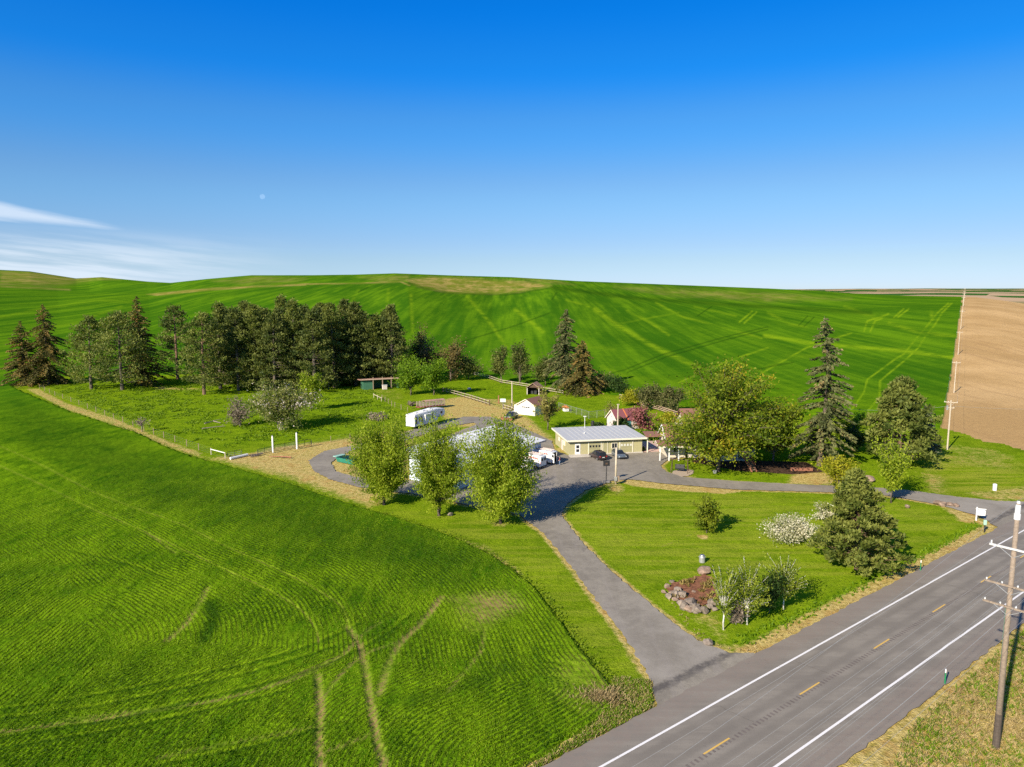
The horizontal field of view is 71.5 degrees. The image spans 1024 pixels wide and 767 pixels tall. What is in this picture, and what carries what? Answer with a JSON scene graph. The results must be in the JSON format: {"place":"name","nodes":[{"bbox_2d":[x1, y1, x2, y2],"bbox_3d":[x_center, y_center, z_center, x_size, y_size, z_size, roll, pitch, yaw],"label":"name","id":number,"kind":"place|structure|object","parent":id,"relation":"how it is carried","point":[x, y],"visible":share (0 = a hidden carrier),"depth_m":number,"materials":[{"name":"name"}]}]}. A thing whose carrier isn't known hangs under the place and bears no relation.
{"place":"outdoors","nodes":[
{"label":"outdoors","id":0,"kind":"place"},
{"bbox_2d":[52,380,396,446],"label":"long grass","id":1,"kind":"structure","parent":0,"point":[171,408],"depth_m":204.10,"materials":[{"name":"plant"}]},
{"bbox_2d":[0,270,1023,766],"bbox_3d":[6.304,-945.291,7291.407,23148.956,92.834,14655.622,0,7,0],"label":"hills","id":2,"kind":"structure","parent":0,"point":[650,334],"depth_m":102.27,"materials":[{"name":"plant"}]},
{"bbox_2d":[0,0,1023,288],"label":"sky","id":3,"kind":"structure","parent":0,"point":[771,144],"materials":[{"name":"blue"}]},
{"bbox_2d":[14,373,1023,766],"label":"ground","id":4,"kind":"structure","parent":0,"point":[646,539],"depth_m":106.13,"materials":[{"name":"green plant"}]},
{"bbox_2d":[0,321,47,386],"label":"spruce tree","id":5,"kind":"object","parent":4,"relation":"on","point":[23,356],"visible":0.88,"depth_m":246.30,"materials":[{"name":"green plant"}]},
{"bbox_2d":[14,303,82,387],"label":"spruce tree","id":6,"kind":"object","parent":4,"relation":"on","point":[45,367],"visible":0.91,"depth_m":247.86,"materials":[{"name":"green plant"}]},
{"bbox_2d":[56,314,124,388],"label":"pine tree","id":7,"kind":"object","parent":4,"relation":"on","point":[84,332],"visible":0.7,"depth_m":239.06,"materials":[{"name":"green plant"}]},
{"bbox_2d":[76,310,156,389],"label":"pine tree","id":8,"kind":"object","parent":4,"relation":"on","point":[122,318],"visible":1,"depth_m":235.45,"materials":[{"name":"green plant"}]},
{"bbox_2d":[39,384,210,449],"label":"wire fence","id":9,"kind":"object","parent":4,"relation":"on","point":[127,423],"visible":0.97,"depth_m":175.53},
{"bbox_2d":[114,296,175,386],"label":"spruce tree","id":10,"kind":"object","parent":4,"relation":"on","point":[136,317],"visible":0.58,"depth_m":247.99,"materials":[{"name":"green plant"}]},
{"bbox_2d":[151,303,199,378],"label":"pine tree","id":11,"kind":"object","parent":4,"relation":"on","point":[167,323],"visible":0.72,"depth_m":264.61,"materials":[{"name":"green plant"}]},
{"bbox_2d":[173,310,233,394],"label":"pine tree","id":12,"kind":"object","parent":4,"relation":"on","point":[204,321],"visible":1,"depth_m":225.26,"materials":[{"name":"green plant"}]},
{"bbox_2d":[196,301,239,388],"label":"pine tree","id":13,"kind":"object","parent":4,"relation":"on","point":[217,313],"visible":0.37,"depth_m":238.78,"materials":[{"name":"green plant"}]},
{"bbox_2d":[212,305,258,390],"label":"pine tree","id":14,"kind":"object","parent":4,"relation":"on","point":[232,330],"visible":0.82,"depth_m":234.09,"materials":[{"name":"green plant"}]},
{"bbox_2d":[223,394,254,425],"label":"shrub","id":15,"kind":"object","parent":4,"relation":"on","point":[237,415],"visible":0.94,"depth_m":174.00,"materials":[{"name":"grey plant"}]},
{"bbox_2d":[229,303,280,389],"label":"pine tree","id":16,"kind":"object","parent":4,"relation":"on","point":[251,314],"visible":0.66,"depth_m":234.94,"materials":[{"name":"green plant"}]},
{"bbox_2d":[245,311,302,390],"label":"pine tree","id":17,"kind":"object","parent":4,"relation":"on","point":[273,321],"visible":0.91,"depth_m":232.95,"materials":[{"name":"green plant"}]},
{"bbox_2d":[264,293,288,369],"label":"pine tree","id":18,"kind":"object","parent":4,"relation":"on","point":[281,300],"visible":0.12,"depth_m":263.98,"materials":[{"name":"green plant"}]},
{"bbox_2d":[261,307,292,383],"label":"pine tree","id":19,"kind":"object","parent":4,"relation":"on","point":[281,311],"visible":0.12,"depth_m":249.48,"materials":[{"name":"green plant"}]},
{"bbox_2d":[241,376,326,430],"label":"flowering shrub","id":20,"kind":"object","parent":4,"relation":"on","point":[283,406],"visible":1,"depth_m":169.11,"materials":[{"name":"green plant"}]},
{"bbox_2d":[271,297,318,389],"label":"pine tree","id":21,"kind":"object","parent":4,"relation":"on","point":[292,305],"visible":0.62,"depth_m":237.23,"materials":[{"name":"green plant"}]},
{"bbox_2d":[0,459,609,766],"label":"wheat","id":22,"kind":"object","parent":4,"relation":"on","point":[521,746],"visible":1,"depth_m":66.17,"materials":[{"name":"plant"}]},
{"bbox_2d":[295,368,327,409],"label":"shrub","id":23,"kind":"object","parent":4,"relation":"on","point":[311,384],"visible":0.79,"depth_m":197.28,"materials":[{"name":"green plant"}]},
{"bbox_2d":[288,307,336,388],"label":"pine tree","id":24,"kind":"object","parent":4,"relation":"on","point":[311,330],"visible":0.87,"depth_m":232.91,"materials":[{"name":"green plant"}]},
{"bbox_2d":[315,310,350,384],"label":"pine tree","id":25,"kind":"object","parent":4,"relation":"on","point":[336,349],"visible":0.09,"depth_m":248.55,"materials":[{"name":"green plant"}]},
{"bbox_2d":[315,302,356,387],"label":"pine tree","id":26,"kind":"object","parent":4,"relation":"on","point":[335,334],"visible":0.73,"depth_m":242.16,"materials":[{"name":"green plant"}]},
{"bbox_2d":[336,298,349,328],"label":"pine tree","id":27,"kind":"object","parent":4,"relation":"on","point":[343,305],"visible":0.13,"depth_m":271.40,"materials":[{"name":"green plant"}]},
{"bbox_2d":[59,407,627,766],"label":"long grass","id":28,"kind":"structure","parent":4,"relation":"on","point":[554,610],"depth_m":72.83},
{"bbox_2d":[333,454,357,464],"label":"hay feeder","id":29,"kind":"object","parent":4,"relation":"on","point":[340,458],"visible":0.52,"depth_m":136.61,"materials":[{"name":"teal paint"}]},
{"bbox_2d":[335,314,374,384],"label":"pine tree","id":30,"kind":"object","parent":4,"relation":"on","point":[358,343],"visible":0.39,"depth_m":248.40,"materials":[{"name":"green plant"}]},
{"bbox_2d":[331,300,379,385],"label":"pine tree","id":31,"kind":"object","parent":4,"relation":"on","point":[355,308],"visible":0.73,"depth_m":246.30,"materials":[{"name":"green plant"}]},
{"bbox_2d":[352,316,388,378],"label":"pine tree","id":32,"kind":"object","parent":4,"relation":"on","point":[374,322],"visible":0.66,"depth_m":248.69,"materials":[{"name":"green plant"}]},
{"bbox_2d":[365,411,388,420],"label":"shrub","id":33,"kind":"object","parent":4,"relation":"on","point":[377,415],"visible":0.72,"depth_m":182.68,"materials":[{"name":"beige plant"}]},
{"bbox_2d":[357,376,397,389],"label":"livestock shed","id":34,"kind":"structure","parent":4,"relation":"on","point":[372,383],"depth_m":242.24,"materials":[{"name":"green"}]},
{"bbox_2d":[353,312,401,377],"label":"pine tree","id":35,"kind":"object","parent":4,"relation":"on","point":[376,316],"visible":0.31,"depth_m":251.84,"materials":[{"name":"green plant"}]},
{"bbox_2d":[339,408,416,504],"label":"elm tree","id":36,"kind":"object","parent":4,"relation":"on","point":[377,465],"visible":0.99,"depth_m":107.37,"materials":[{"name":"green plant"}]},
{"bbox_2d":[369,303,416,381],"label":"pine tree","id":37,"kind":"object","parent":4,"relation":"on","point":[388,316],"visible":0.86,"depth_m":248.96,"materials":[{"name":"green plant"}]},
{"bbox_2d":[388,354,427,394],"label":"broadleaf tree","id":38,"kind":"object","parent":4,"relation":"on","point":[408,376],"visible":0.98,"depth_m":226.87,"materials":[{"name":"green plant"}]},
{"bbox_2d":[406,331,435,371],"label":"juniper tree","id":39,"kind":"object","parent":4,"relation":"on","point":[412,347],"visible":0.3,"depth_m":272.79,"materials":[{"name":"green plant"}]},
{"bbox_2d":[406,407,444,426],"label":"camper trailer","id":40,"kind":"object","parent":4,"relation":"on","point":[420,413],"visible":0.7,"depth_m":172.28,"materials":[{"name":"white paint"}]},
{"bbox_2d":[412,398,444,408],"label":"wood pile","id":41,"kind":"object","parent":4,"relation":"on","point":[429,402],"visible":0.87,"depth_m":200.27,"materials":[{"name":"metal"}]},
{"bbox_2d":[410,321,448,372],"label":"juniper tree","id":42,"kind":"object","parent":4,"relation":"on","point":[426,356],"visible":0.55,"depth_m":265.83,"materials":[{"name":"green plant"}]},
{"bbox_2d":[413,355,451,394],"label":"broadleaf tree","id":43,"kind":"object","parent":4,"relation":"on","point":[432,376],"visible":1,"depth_m":224.52,"materials":[{"name":"green plant"}]},
{"bbox_2d":[397,408,475,515],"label":"elm tree","id":44,"kind":"object","parent":4,"relation":"on","point":[436,465],"visible":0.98,"depth_m":102.28,"materials":[{"name":"green plant"}]},
{"bbox_2d":[428,335,470,380],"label":"juniper tree","id":45,"kind":"object","parent":4,"relation":"on","point":[453,355],"visible":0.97,"depth_m":261.83,"materials":[{"name":"green plant"}]},
{"bbox_2d":[455,353,485,379],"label":"juniper tree","id":46,"kind":"object","parent":4,"relation":"on","point":[470,367],"visible":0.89,"depth_m":265.16,"materials":[{"name":"green plant"}]},
{"bbox_2d":[409,425,545,488],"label":"workshop","id":47,"kind":"structure","parent":4,"relation":"on","point":[537,445],"depth_m":134.36,"materials":[{"name":"white paint"}]},
{"bbox_2d":[449,410,546,523],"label":"elm tree","id":48,"kind":"object","parent":4,"relation":"on","point":[500,479],"visible":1,"depth_m":98.47,"materials":[{"name":"green plant"}]},
{"bbox_2d":[488,345,508,382],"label":"pine tree","id":49,"kind":"object","parent":4,"relation":"on","point":[499,366],"visible":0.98,"depth_m":256.44,"materials":[{"name":"plant"}]},
{"bbox_2d":[506,339,534,383],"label":"pine tree","id":50,"kind":"object","parent":4,"relation":"on","point":[518,363],"visible":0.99,"depth_m":251.85,"materials":[{"name":"plant"}]},
{"bbox_2d":[514,396,542,415],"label":"garage","id":51,"kind":"structure","parent":4,"relation":"on","point":[525,407],"depth_m":190.33,"materials":[{"name":"white"}]},
{"bbox_2d":[526,381,543,393],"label":"open shed","id":52,"kind":"structure","parent":4,"relation":"on","point":[532,388],"depth_m":229.71,"materials":[{"name":"wood"}]},
{"bbox_2d":[530,352,553,385],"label":"pine tree","id":53,"kind":"object","parent":4,"relation":"on","point":[538,369],"visible":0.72,"depth_m":248.13,"materials":[{"name":"plant"}]},
{"bbox_2d":[532,384,566,429],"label":"larch tree","id":54,"kind":"object","parent":4,"relation":"on","point":[546,410],"visible":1,"depth_m":169.25,"materials":[{"name":"green plant"}]},
{"bbox_2d":[542,309,578,392],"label":"spruce tree","id":55,"kind":"object","parent":4,"relation":"on","point":[559,362],"visible":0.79,"depth_m":236.44,"materials":[{"name":"green plant"}]},
{"bbox_2d":[555,339,604,397],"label":"spruce tree","id":56,"kind":"object","parent":4,"relation":"on","point":[583,371],"visible":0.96,"depth_m":226.39,"materials":[{"name":"green plant"}]},
{"bbox_2d":[530,675,653,766],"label":"long grass","id":57,"kind":"structure","parent":4,"relation":"on","point":[628,702],"depth_m":55.34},
{"bbox_2d":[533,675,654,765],"bbox_3d":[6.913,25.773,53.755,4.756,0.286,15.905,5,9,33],"label":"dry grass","id":58,"kind":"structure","parent":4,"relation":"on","point":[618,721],"depth_m":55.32,"materials":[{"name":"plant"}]},
{"bbox_2d":[551,416,646,454],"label":"garage","id":59,"kind":"structure","parent":4,"relation":"on","point":[585,440],"depth_m":145.16,"materials":[{"name":"beige"}]},
{"bbox_2d":[620,441,631,451],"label":"garage door","id":60,"kind":"structure","parent":59,"relation":"in","point":[626,446],"depth_m":144.76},
{"bbox_2d":[590,367,613,390],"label":"shrub","id":61,"kind":"object","parent":4,"relation":"on","point":[607,383],"visible":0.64,"depth_m":232.36,"materials":[{"name":"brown plant"}]},
{"bbox_2d":[567,681,638,709],"bbox_3d":[7.389,25.194,57.211,6.039,0.520,4.067,0,7,0],"label":"dead weed heap","id":62,"kind":"object","parent":4,"relation":"on","point":[611,699],"visible":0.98,"depth_m":57.25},
{"bbox_2d":[602,374,633,392],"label":"shrub","id":63,"kind":"object","parent":4,"relation":"on","point":[615,382],"visible":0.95,"depth_m":228.84,"materials":[{"name":"green plant"}]},
{"bbox_2d":[605,408,637,428],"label":"cottage","id":64,"kind":"structure","parent":4,"relation":"on","point":[611,416],"depth_m":170.91,"materials":[{"name":"white"}]},
{"bbox_2d":[617,388,640,404],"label":"shrub","id":65,"kind":"object","parent":4,"relation":"on","point":[628,396],"visible":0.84,"depth_m":205.09,"materials":[{"name":"yellow plant"}]},
{"bbox_2d":[623,402,658,429],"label":"crab apple tree","id":66,"kind":"object","parent":4,"relation":"on","point":[641,418],"visible":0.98,"depth_m":165.79,"materials":[{"name":"pink plant"}]},
{"bbox_2d":[632,381,659,410],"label":"shrub","id":67,"kind":"object","parent":4,"relation":"on","point":[642,396],"visible":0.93,"depth_m":197.30,"materials":[{"name":"green plant"}]},
{"bbox_2d":[646,382,676,411],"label":"shrub","id":68,"kind":"object","parent":4,"relation":"on","point":[657,397],"visible":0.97,"depth_m":195.75,"materials":[{"name":"green plant"}]},
{"bbox_2d":[654,410,673,425],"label":"shrub","id":69,"kind":"object","parent":4,"relation":"on","point":[666,415],"visible":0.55,"depth_m":172.51,"materials":[{"name":"yellow plant"}]},
{"bbox_2d":[662,384,690,411],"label":"shrub","id":70,"kind":"object","parent":4,"relation":"on","point":[674,399],"visible":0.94,"depth_m":193.11,"materials":[{"name":"green plant"}]},
{"bbox_2d":[666,574,716,604],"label":"bark bed","id":71,"kind":"object","parent":4,"relation":"on","point":[695,586],"visible":0.66,"depth_m":78.51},
{"bbox_2d":[671,576,721,605],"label":"long grass","id":72,"kind":"structure","parent":71,"relation":"on","point":[705,585],"depth_m":78.72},
{"bbox_2d":[643,408,754,460],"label":"farmhouse","id":73,"kind":"object","parent":4,"relation":"on","point":[676,453],"visible":0.24,"depth_m":141.27,"materials":[{"name":"beige"}]},
{"bbox_2d":[690,492,723,532],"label":"lawn tree","id":74,"kind":"object","parent":4,"relation":"on","point":[707,515],"visible":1,"depth_m":96.10,"materials":[{"name":"green plant"}]},
{"bbox_2d":[644,354,806,471],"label":"maple tree","id":75,"kind":"object","parent":4,"relation":"on","point":[727,424],"visible":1,"depth_m":125.06,"materials":[{"name":"green plant"}]},
{"bbox_2d":[710,560,741,629],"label":"birch tree","id":76,"kind":"object","parent":4,"relation":"on","point":[727,588],"visible":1,"depth_m":68.43,"materials":[{"name":"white plant"}]},
{"bbox_2d":[727,591,753,623],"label":"shrub","id":77,"kind":"object","parent":4,"relation":"on","point":[737,615],"visible":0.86,"depth_m":69.81,"materials":[{"name":"brown plant"}]},
{"bbox_2d":[717,553,772,624],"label":"birch tree","id":78,"kind":"object","parent":4,"relation":"on","point":[749,590],"visible":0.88,"depth_m":69.37,"materials":[{"name":"green plant"}]},
{"bbox_2d":[754,566,789,612],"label":"shrub","id":79,"kind":"object","parent":4,"relation":"on","point":[774,592],"visible":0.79,"depth_m":71.83,"materials":[{"name":"green plant"}]},
{"bbox_2d":[743,394,810,461],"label":"maple tree","id":80,"kind":"object","parent":4,"relation":"on","point":[775,451],"visible":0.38,"depth_m":136.13,"materials":[{"name":"green plant"}]},
{"bbox_2d":[542,514,1023,766],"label":"highway","id":81,"kind":"structure","parent":4,"relation":"on","point":[905,613],"depth_m":59.91,"materials":[{"name":"asphalt"}]},
{"bbox_2d":[599,530,1023,766],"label":"edge line","id":82,"kind":"object","parent":81,"relation":"on","point":[662,732],"visible":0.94,"depth_m":61.48,"materials":[{"name":"white paint"}]},
{"bbox_2d":[685,558,1021,766],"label":"rumble strip","id":83,"kind":"object","parent":81,"relation":"on","point":[704,755],"visible":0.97,"depth_m":60.68,"materials":[{"name":"asphalt"}]},
{"bbox_2d":[773,592,1023,766],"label":"edge line","id":84,"kind":"object","parent":81,"relation":"on","point":[852,712],"visible":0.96,"depth_m":57.81,"materials":[{"name":"white paint"}]},
{"bbox_2d":[759,551,812,609],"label":"birch tree","id":85,"kind":"object","parent":4,"relation":"on","point":[791,586],"visible":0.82,"depth_m":72.84,"materials":[{"name":"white plant"}]},
{"bbox_2d":[758,512,824,546],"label":"flowering shrub","id":86,"kind":"object","parent":4,"relation":"on","point":[790,528],"visible":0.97,"depth_m":92.44,"materials":[{"name":"grey plant"}]},
{"bbox_2d":[788,316,857,465],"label":"spruce tree","id":87,"kind":"object","parent":4,"relation":"on","point":[823,421],"visible":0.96,"depth_m":131.81,"materials":[{"name":"green plant"}]},
{"bbox_2d":[812,501,837,519],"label":"flowering shrub","id":88,"kind":"object","parent":4,"relation":"on","point":[822,514],"visible":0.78,"depth_m":102.25,"materials":[{"name":"grey plant"}]},
{"bbox_2d":[669,527,982,652],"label":"dry grass","id":89,"kind":"structure","parent":4,"relation":"on","point":[851,600],"depth_m":76.94,"materials":[{"name":"plant"}]},
{"bbox_2d":[811,454,863,488],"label":"broadleaf tree","id":90,"kind":"object","parent":4,"relation":"on","point":[837,473],"visible":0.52,"depth_m":114.25,"materials":[{"name":"plant"}]},
{"bbox_2d":[831,409,871,438],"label":"broadleaf tree","id":91,"kind":"object","parent":4,"relation":"on","point":[857,418],"visible":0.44,"depth_m":154.66,"materials":[{"name":"green plant"}]},
{"bbox_2d":[837,424,867,451],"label":"shrub","id":92,"kind":"object","parent":4,"relation":"on","point":[859,435],"visible":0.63,"depth_m":145.43,"materials":[{"name":"green plant"}]},
{"bbox_2d":[731,521,981,644],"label":"long grass","id":93,"kind":"structure","parent":4,"relation":"on","point":[878,573],"depth_m":77.97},
{"bbox_2d":[805,466,915,577],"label":"pine tree","id":94,"kind":"object","parent":4,"relation":"on","point":[856,497],"visible":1,"depth_m":82.06,"materials":[{"name":"green plant"}]},
{"bbox_2d":[871,422,920,502],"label":"maple tree","id":95,"kind":"object","parent":4,"relation":"on","point":[892,470],"visible":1,"depth_m":109.84,"materials":[{"name":"green plant"}]},
{"bbox_2d":[857,375,945,462],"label":"pine tree","id":96,"kind":"object","parent":4,"relation":"on","point":[903,405],"visible":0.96,"depth_m":131.53,"materials":[{"name":"green plant"}]},
{"bbox_2d":[909,406,942,456],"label":"spruce tree","id":97,"kind":"object","parent":4,"relation":"on","point":[934,448],"visible":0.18,"depth_m":141.40,"materials":[{"name":"green plant"}]},
{"bbox_2d":[944,400,957,449],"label":"field pole","id":98,"kind":"object","parent":4,"relation":"on","point":[950,407],"visible":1,"depth_m":147.86,"materials":[{"name":"brown wood"}]},
{"bbox_2d":[888,634,1023,766],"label":"dry grass","id":99,"kind":"structure","parent":4,"relation":"on","point":[990,718],"depth_m":53.98,"materials":[{"name":"plant"}]},
{"bbox_2d":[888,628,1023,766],"bbox_3d":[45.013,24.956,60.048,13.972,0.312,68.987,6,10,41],"label":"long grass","id":100,"kind":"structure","parent":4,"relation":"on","point":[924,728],"depth_m":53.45,"materials":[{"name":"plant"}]},
{"bbox_2d":[982,501,1023,749],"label":"utility pole","id":101,"kind":"object","parent":4,"relation":"on","point":[1001,681],"visible":1,"depth_m":50.06,"materials":[{"name":"brown wood"}]},
{"bbox_2d":[634,543,986,765],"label":"power line","id":102,"kind":"object","parent":101,"relation":"attached to","point":[799,665],"visible":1,"depth_m":35.02,"materials":[{"name":"metal"}]},
{"bbox_2d":[642,441,658,451],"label":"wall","id":103,"kind":"structure","parent":0,"point":[652,447],"depth_m":151.18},
{"bbox_2d":[308,416,1023,705],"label":"driveway","id":104,"kind":"structure","parent":0,"point":[675,660],"depth_m":102.50,"materials":[{"name":"asphalt"}]},
{"bbox_2d":[526,451,546,468],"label":"cargo van","id":105,"kind":"object","parent":104,"relation":"on","point":[541,457],"visible":0.47,"depth_m":132.15,"materials":[{"name":"white paint"}]},
{"bbox_2d":[535,447,557,463],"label":"cargo van","id":106,"kind":"object","parent":104,"relation":"on","point":[551,455],"visible":0.59,"depth_m":135.65,"materials":[{"name":"white paint"}]},
{"bbox_2d":[589,450,606,459],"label":"parked suv","id":107,"kind":"object","parent":104,"relation":"on","point":[599,454],"visible":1,"depth_m":138.53,"materials":[{"name":"black paint"}]},
{"bbox_2d":[672,469,692,476],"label":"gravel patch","id":108,"kind":"object","parent":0,"point":[680,472],"visible":0.9,"depth_m":129.37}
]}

